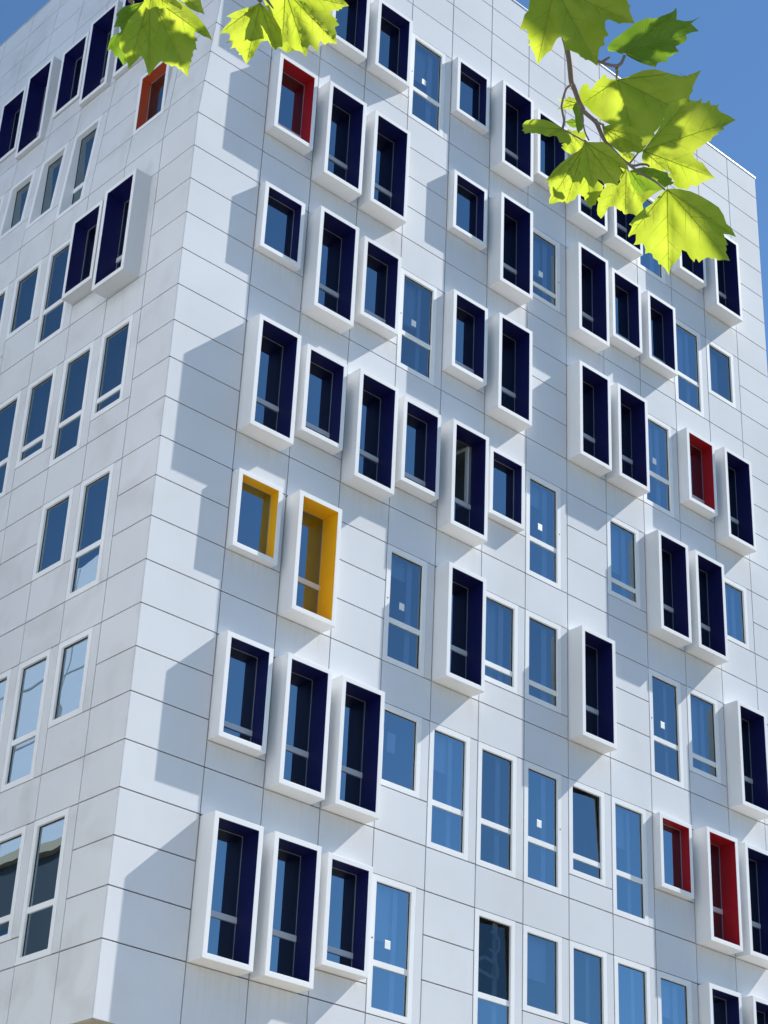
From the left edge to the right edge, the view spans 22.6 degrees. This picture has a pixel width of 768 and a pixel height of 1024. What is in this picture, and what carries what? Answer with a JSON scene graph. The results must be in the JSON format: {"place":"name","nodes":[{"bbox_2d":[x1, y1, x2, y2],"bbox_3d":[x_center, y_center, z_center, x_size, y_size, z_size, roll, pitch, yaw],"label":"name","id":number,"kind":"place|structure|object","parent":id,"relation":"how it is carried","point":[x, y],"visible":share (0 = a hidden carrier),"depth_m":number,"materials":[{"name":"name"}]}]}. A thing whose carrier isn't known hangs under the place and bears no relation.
{"place":"outdoors","nodes":[
{"label":"outdoors","id":0,"kind":"place"},
{"bbox_2d":[0,0,767,1023],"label":"office building","id":1,"kind":"structure","parent":0,"point":[382,530],"depth_m":39.11,"materials":[{"name":"white"}]},
{"bbox_2d":[0,194,4,210],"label":"window","id":2,"kind":"structure","parent":1,"relation":"in","point":[2,197],"depth_m":45.33,"materials":[{"name":"white"}]},
{"bbox_2d":[0,284,8,336],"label":"window","id":3,"kind":"structure","parent":1,"relation":"in","point":[5,290],"depth_m":42.56,"materials":[{"name":"white"}]},
{"bbox_2d":[0,669,11,743],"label":"window","id":4,"kind":"structure","parent":1,"relation":"in","point":[6,675],"depth_m":35.80,"materials":[{"name":"white"}]},
{"bbox_2d":[0,390,21,497],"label":"window","id":5,"kind":"structure","parent":1,"relation":"in","point":[17,396],"depth_m":39.76,"materials":[{"name":"white plastic"}]},
{"bbox_2d":[0,825,26,943],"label":"window","id":6,"kind":"structure","parent":1,"relation":"in","point":[21,831],"depth_m":33.09,"materials":[{"name":"white"}]},
{"bbox_2d":[0,168,35,239],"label":"window","id":7,"kind":"structure","parent":1,"relation":"in","point":[6,226],"depth_m":44.70,"materials":[{"name":"white"}]},
{"bbox_2d":[5,259,42,340],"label":"window","id":8,"kind":"structure","parent":1,"relation":"in","point":[38,265],"depth_m":41.94,"materials":[{"name":"white"}]},
{"bbox_2d":[0,648,51,792],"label":"window","id":9,"kind":"structure","parent":1,"relation":"in","point":[5,786],"depth_m":34.90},
{"bbox_2d":[15,366,56,468],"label":"window","id":10,"kind":"structure","parent":1,"relation":"in","point":[19,462],"depth_m":39.22,"materials":[{"name":"white plastic"}]},
{"bbox_2d":[15,807,69,965],"bbox_3d":[-5.717,6.290,32.371,0.061,2.532,1.060,26,-37,-35],"label":"window","id":11,"kind":"structure","parent":1,"relation":"in","point":[20,959],"depth_m":32.36,"materials":[{"name":"white"}]},
{"bbox_2d":[25,142,68,229],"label":"window","id":12,"kind":"structure","parent":1,"relation":"in","point":[35,215],"depth_m":43.72,"materials":[{"name":"white metal"}]},
{"bbox_2d":[34,238,70,350],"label":"window","id":13,"kind":"structure","parent":1,"relation":"in","point":[43,311],"depth_m":40.83,"materials":[{"name":"white metal"}]},
{"bbox_2d":[32,487,73,581],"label":"window","id":14,"kind":"structure","parent":1,"relation":"in","point":[69,494],"depth_m":36.85,"materials":[{"name":"white plastic"}]},
{"bbox_2d":[48,627,92,728],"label":"window","id":15,"kind":"structure","parent":1,"relation":"in","point":[88,633],"depth_m":34.31,"materials":[{"name":"white"}]},
{"bbox_2d":[48,340,94,467],"bbox_3d":[-6.178,-2.145,38.237,0.061,2.532,1.060,26,-37,-35],"label":"window","id":16,"kind":"structure","parent":1,"relation":"in","point":[53,460],"depth_m":38.24,"materials":[{"name":"white"}]},
{"bbox_2d":[54,114,102,221],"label":"window","id":17,"kind":"structure","parent":1,"relation":"in","point":[65,204],"depth_m":42.66,"materials":[{"name":"white metal"}]},
{"bbox_2d":[65,463,114,601],"bbox_3d":[-5.429,0.371,35.705,0.061,2.532,1.060,26,-37,-35],"label":"window","id":18,"kind":"structure","parent":1,"relation":"in","point":[109,470],"depth_m":35.70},
{"bbox_2d":[90,314,133,420],"bbox_3d":[-5.275,-2.809,37.497,0.061,2.027,1.060,26,-37,-35],"label":"window","id":19,"kind":"structure","parent":1,"relation":"in","point":[128,321],"depth_m":37.47,"materials":[{"name":"white"}]},
{"bbox_2d":[365,873,415,1023],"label":"window","id":20,"kind":"structure","parent":1,"relation":"in","point":[383,925],"depth_m":34.90,"materials":[{"name":"white plastic"}]},
{"bbox_2d":[381,703,421,798],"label":"window","id":21,"kind":"structure","parent":1,"relation":"in","point":[391,738],"depth_m":36.65,"materials":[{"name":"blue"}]},
{"bbox_2d":[381,544,427,677],"bbox_3d":[0.328,1.980,38.064,1.096,2.532,0.308,26,-37,-35],"label":"window","id":22,"kind":"structure","parent":1,"relation":"in","point":[396,569],"depth_m":38.10,"materials":[{"name":"white plastic"}]},
{"bbox_2d":[395,268,436,385],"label":"window","id":23,"kind":"structure","parent":1,"relation":"in","point":[410,297],"depth_m":41.56,"materials":[{"name":"white"}]},
{"bbox_2d":[407,32,445,137],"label":"window","id":24,"kind":"structure","parent":1,"relation":"in","point":[421,64],"depth_m":44.92,"materials":[{"name":"white"}]},
{"bbox_2d":[425,721,470,860],"bbox_3d":[1.150,5.413,37.154,1.096,2.532,0.305,26,-37,-35],"label":"window","id":25,"kind":"structure","parent":1,"relation":"in","point":[440,748],"depth_m":37.24,"materials":[{"name":"white"}]},
{"bbox_2d":[472,908,514,1023],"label":"window","id":26,"kind":"structure","parent":1,"relation":"in","point":[493,958],"depth_m":36.36,"materials":[{"name":"white plastic"}]},
{"bbox_2d":[475,741,516,878],"bbox_3d":[2.144,5.873,37.884,1.096,2.532,0.225,26,-37,-35],"label":"window","id":27,"kind":"structure","parent":1,"relation":"in","point":[481,747],"depth_m":37.85,"materials":[{"name":"white"}]},
{"bbox_2d":[485,591,517,694],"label":"window","id":28,"kind":"structure","parent":1,"relation":"in","point":[494,670],"depth_m":39.86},
{"bbox_2d":[522,925,561,1021],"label":"window","id":29,"kind":"structure","parent":1,"relation":"in","point":[533,949],"depth_m":37.39,"materials":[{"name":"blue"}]},
{"bbox_2d":[522,760,561,894],"bbox_3d":[3.112,6.345,38.640,1.097,2.532,0.228,26,-37,-35],"label":"window","id":30,"kind":"structure","parent":1,"relation":"in","point":[557,848],"depth_m":38.61,"materials":[{"name":"white plastic"}]},
{"bbox_2d":[524,609,560,713],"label":"window","id":31,"kind":"structure","parent":1,"relation":"in","point":[557,693],"depth_m":40.42,"materials":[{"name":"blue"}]},
{"bbox_2d":[525,471,560,589],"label":"window","id":32,"kind":"structure","parent":1,"relation":"in","point":[535,497],"depth_m":42.04,"materials":[{"name":"white plastic"}]},
{"bbox_2d":[533,227,559,312],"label":"window","id":33,"kind":"structure","parent":1,"relation":"in","point":[537,273],"depth_m":45.67,"materials":[{"name":"white metal"}]},
{"bbox_2d":[568,779,605,886],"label":"window","id":34,"kind":"structure","parent":1,"relation":"in","point":[572,784],"depth_m":39.40,"materials":[{"name":"white"}]},
{"bbox_2d":[569,940,607,1023],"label":"window","id":35,"kind":"structure","parent":1,"relation":"in","point":[573,946],"depth_m":38.04,"materials":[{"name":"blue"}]},
{"bbox_2d":[606,514,640,609],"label":"window","id":36,"kind":"structure","parent":1,"relation":"in","point":[615,539],"depth_m":43.75,"materials":[{"name":"white"}]},
{"bbox_2d":[611,796,648,925],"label":"window","id":37,"kind":"structure","parent":1,"relation":"in","point":[620,830],"depth_m":40.27,"materials":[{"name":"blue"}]},
{"bbox_2d":[613,956,650,1023],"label":"window","id":38,"kind":"structure","parent":1,"relation":"in","point":[616,960],"depth_m":38.89,"materials":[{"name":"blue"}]},
{"bbox_2d":[637,194,665,284],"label":"window","id":39,"kind":"structure","parent":1,"relation":"in","point":[650,271],"depth_m":48.95,"materials":[{"name":"white metal"}]},
{"bbox_2d":[643,414,673,518],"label":"window","id":40,"kind":"structure","parent":1,"relation":"in","point":[656,475],"depth_m":46.14,"materials":[{"name":"white"}]},
{"bbox_2d":[648,668,683,788],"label":"window","id":41,"kind":"structure","parent":1,"relation":"in","point":[651,673],"depth_m":42.55,"materials":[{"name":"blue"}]},
{"bbox_2d":[656,970,692,1023],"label":"window","id":42,"kind":"structure","parent":1,"relation":"in","point":[667,1006],"depth_m":39.76,"materials":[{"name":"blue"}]},
{"bbox_2d":[674,319,703,417],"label":"window","id":43,"kind":"structure","parent":1,"relation":"in","point":[682,340],"depth_m":48.58,"materials":[{"name":"white"}]},
{"bbox_2d":[686,686,720,783],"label":"window","id":44,"kind":"structure","parent":1,"relation":"in","point":[695,715],"depth_m":43.57,"materials":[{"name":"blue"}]},
{"bbox_2d":[705,338,735,408],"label":"window","id":45,"kind":"structure","parent":1,"relation":"in","point":[712,379],"depth_m":49.41,"materials":[{"name":"white plastic"}]},
{"bbox_2d":[724,577,749,650],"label":"window","id":46,"kind":"structure","parent":1,"relation":"in","point":[745,645],"depth_m":46.19,"materials":[{"name":"white plastic"}]},
{"bbox_2d":[0,0,767,377],"label":"sky","id":47,"kind":"structure","parent":0,"point":[729,47],"materials":[{"name":"blue"}]},
{"bbox_2d":[107,0,735,274],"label":"plane tree","id":48,"kind":"object","parent":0,"point":[667,225],"visible":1,"depth_m":2.90,"materials":[{"name":"green plant"}]}
]}

